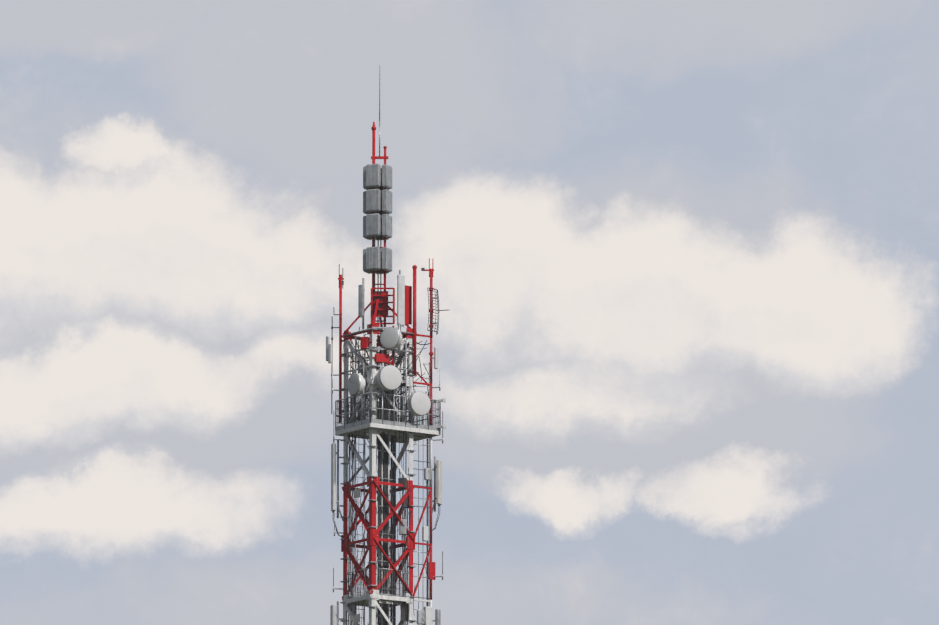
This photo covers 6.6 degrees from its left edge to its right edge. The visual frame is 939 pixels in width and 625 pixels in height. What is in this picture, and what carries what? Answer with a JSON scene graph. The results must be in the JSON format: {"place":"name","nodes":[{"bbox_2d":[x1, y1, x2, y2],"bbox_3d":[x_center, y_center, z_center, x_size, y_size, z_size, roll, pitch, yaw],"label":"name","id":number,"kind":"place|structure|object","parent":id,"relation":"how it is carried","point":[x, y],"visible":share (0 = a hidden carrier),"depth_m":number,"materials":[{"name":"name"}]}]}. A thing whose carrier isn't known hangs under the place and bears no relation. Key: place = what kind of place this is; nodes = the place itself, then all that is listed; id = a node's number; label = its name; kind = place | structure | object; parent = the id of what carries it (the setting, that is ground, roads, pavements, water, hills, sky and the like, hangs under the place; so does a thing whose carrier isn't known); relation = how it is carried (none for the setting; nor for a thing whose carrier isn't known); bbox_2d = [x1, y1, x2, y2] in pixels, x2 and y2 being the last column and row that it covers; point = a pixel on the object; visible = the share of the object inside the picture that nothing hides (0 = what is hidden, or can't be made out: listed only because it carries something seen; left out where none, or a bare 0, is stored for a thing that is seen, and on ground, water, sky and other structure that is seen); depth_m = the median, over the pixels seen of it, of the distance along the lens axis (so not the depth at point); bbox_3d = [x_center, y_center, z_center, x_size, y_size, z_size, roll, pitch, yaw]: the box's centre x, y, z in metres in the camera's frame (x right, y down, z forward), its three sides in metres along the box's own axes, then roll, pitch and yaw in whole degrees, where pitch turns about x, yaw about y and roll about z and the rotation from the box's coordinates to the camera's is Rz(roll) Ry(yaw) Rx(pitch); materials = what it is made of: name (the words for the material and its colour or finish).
{"place":"outdoors","nodes":[
{"label":"outdoors","id":0,"kind":"place"},
{"bbox_2d":[0,0,938,624],"label":"sky","id":1,"kind":"structure","parent":0,"point":[684,254],"materials":[{"name":"blue"}]},
{"label":"ground","id":2,"kind":"structure","parent":0,"visible":0},
{"bbox_2d":[341,324,434,624],"bbox_3d":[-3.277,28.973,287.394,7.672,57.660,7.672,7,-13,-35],"label":"tower lattice","id":3,"kind":"object","parent":2,"relation":"on","point":[372,539],"depth_m":291.12,"materials":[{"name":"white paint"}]},
{"bbox_2d":[330,601,342,624],"bbox_3d":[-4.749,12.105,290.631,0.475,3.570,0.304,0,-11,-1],"label":"panel antenna","id":4,"kind":"object","parent":3,"relation":"attached to","point":[333,614],"depth_m":290.80,"materials":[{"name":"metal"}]},
{"bbox_2d":[331,440,343,536],"bbox_3d":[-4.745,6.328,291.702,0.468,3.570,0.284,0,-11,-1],"label":"panel antenna","id":5,"kind":"object","parent":3,"relation":"attached to","point":[334,501],"depth_m":291.68,"materials":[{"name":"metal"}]},
{"bbox_2d":[358,278,364,328],"bbox_3d":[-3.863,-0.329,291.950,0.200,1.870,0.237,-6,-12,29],"label":"antenna","id":6,"kind":"object","parent":3,"relation":"on","point":[361,290],"depth_m":291.87,"materials":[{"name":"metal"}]},
{"bbox_2d":[348,369,376,414],"bbox_3d":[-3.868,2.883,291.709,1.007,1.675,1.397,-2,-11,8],"label":"microwave dish","id":7,"kind":"object","parent":3,"relation":"attached to","point":[357,384],"depth_m":291.30,"materials":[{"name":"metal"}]},
{"bbox_2d":[355,337,395,624],"bbox_3d":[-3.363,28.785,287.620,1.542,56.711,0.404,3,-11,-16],"label":"cable ladder","id":8,"kind":"object","parent":3,"relation":"attached to","point":[381,620],"depth_m":291.65,"materials":[{"name":"metal"}]},
{"bbox_2d":[343,77,410,368],"bbox_3d":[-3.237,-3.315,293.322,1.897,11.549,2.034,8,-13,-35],"label":"antenna mast","id":9,"kind":"object","parent":3,"relation":"on","point":[377,202],"depth_m":293.02,"materials":[{"name":"grey metal"}]},
{"bbox_2d":[342,568,412,607],"bbox_3d":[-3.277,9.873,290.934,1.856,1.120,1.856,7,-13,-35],"label":"platform","id":10,"kind":"structure","parent":3,"relation":"attached to","point":[386,599],"depth_m":290.39,"materials":[{"name":"white paint"}]},
{"bbox_2d":[331,258,433,422],"bbox_3d":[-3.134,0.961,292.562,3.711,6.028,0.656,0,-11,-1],"label":"antenna poles","id":11,"kind":"object","parent":3,"relation":"attached to","point":[408,305],"depth_m":292.69,"materials":[{"name":"red metal"}]},
{"bbox_2d":[427,288,446,334],"bbox_3d":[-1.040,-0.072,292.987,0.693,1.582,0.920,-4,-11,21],"label":"antenna","id":12,"kind":"object","parent":11,"relation":"attached to","point":[432,318],"depth_m":292.90,"materials":[{"name":"metal"}]},
{"bbox_2d":[341,328,426,624],"bbox_3d":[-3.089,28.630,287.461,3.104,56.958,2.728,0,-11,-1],"label":"feeder cables","id":13,"kind":"object","parent":3,"relation":"attached to","point":[349,517],"depth_m":291.48,"materials":[{"name":"metal"}]},
{"bbox_2d":[326,336,445,624],"bbox_3d":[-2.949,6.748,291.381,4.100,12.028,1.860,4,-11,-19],"label":"equipment boxes","id":14,"kind":"object","parent":3,"relation":"attached to","point":[364,344],"depth_m":291.45,"materials":[{"name":"red paint"}]},
{"bbox_2d":[372,362,401,416],"bbox_3d":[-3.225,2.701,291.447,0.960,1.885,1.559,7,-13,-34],"label":"microwave dish","id":15,"kind":"object","parent":3,"relation":"attached to","point":[389,377],"depth_m":290.89,"materials":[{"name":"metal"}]},
{"bbox_2d":[372,323,401,361],"bbox_3d":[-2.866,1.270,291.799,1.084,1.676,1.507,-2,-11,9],"label":"microwave dish","id":16,"kind":"object","parent":3,"relation":"attached to","point":[390,338],"depth_m":291.23,"materials":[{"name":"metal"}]},
{"bbox_2d":[343,327,431,624],"bbox_3d":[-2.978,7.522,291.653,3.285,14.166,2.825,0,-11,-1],"label":"mount frames and jumpers","id":17,"kind":"structure","parent":3,"relation":"attached to","point":[403,531],"depth_m":291.63,"materials":[{"name":"metal"}]},
{"bbox_2d":[332,329,442,624],"bbox_3d":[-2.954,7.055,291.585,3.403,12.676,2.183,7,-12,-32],"label":"mounting bracket","id":18,"kind":"object","parent":3,"relation":"attached to","point":[356,495],"depth_m":291.20,"materials":[{"name":"metal"}]},
{"bbox_2d":[335,392,440,442],"bbox_3d":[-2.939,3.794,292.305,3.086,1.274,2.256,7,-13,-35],"label":"platform","id":19,"kind":"structure","parent":3,"relation":"on","point":[425,430],"depth_m":291.53,"materials":[{"name":"white paint"}]},
{"bbox_2d":[397,270,404,326],"bbox_3d":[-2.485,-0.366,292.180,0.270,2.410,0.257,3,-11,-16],"label":"panel antenna","id":20,"kind":"object","parent":3,"relation":"attached to","point":[400,298],"depth_m":292.08,"materials":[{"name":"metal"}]},
{"bbox_2d":[381,387,430,437],"bbox_3d":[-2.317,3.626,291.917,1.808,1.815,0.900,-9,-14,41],"label":"microwave dish","id":21,"kind":"object","parent":3,"relation":"attached to","point":[418,403],"depth_m":291.39,"materials":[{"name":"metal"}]},
{"bbox_2d":[432,457,441,530],"bbox_3d":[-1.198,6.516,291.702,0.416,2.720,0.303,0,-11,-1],"label":"panel antenna","id":22,"kind":"object","parent":3,"relation":"attached to","point":[437,469],"depth_m":291.69,"materials":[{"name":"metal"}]}
]}

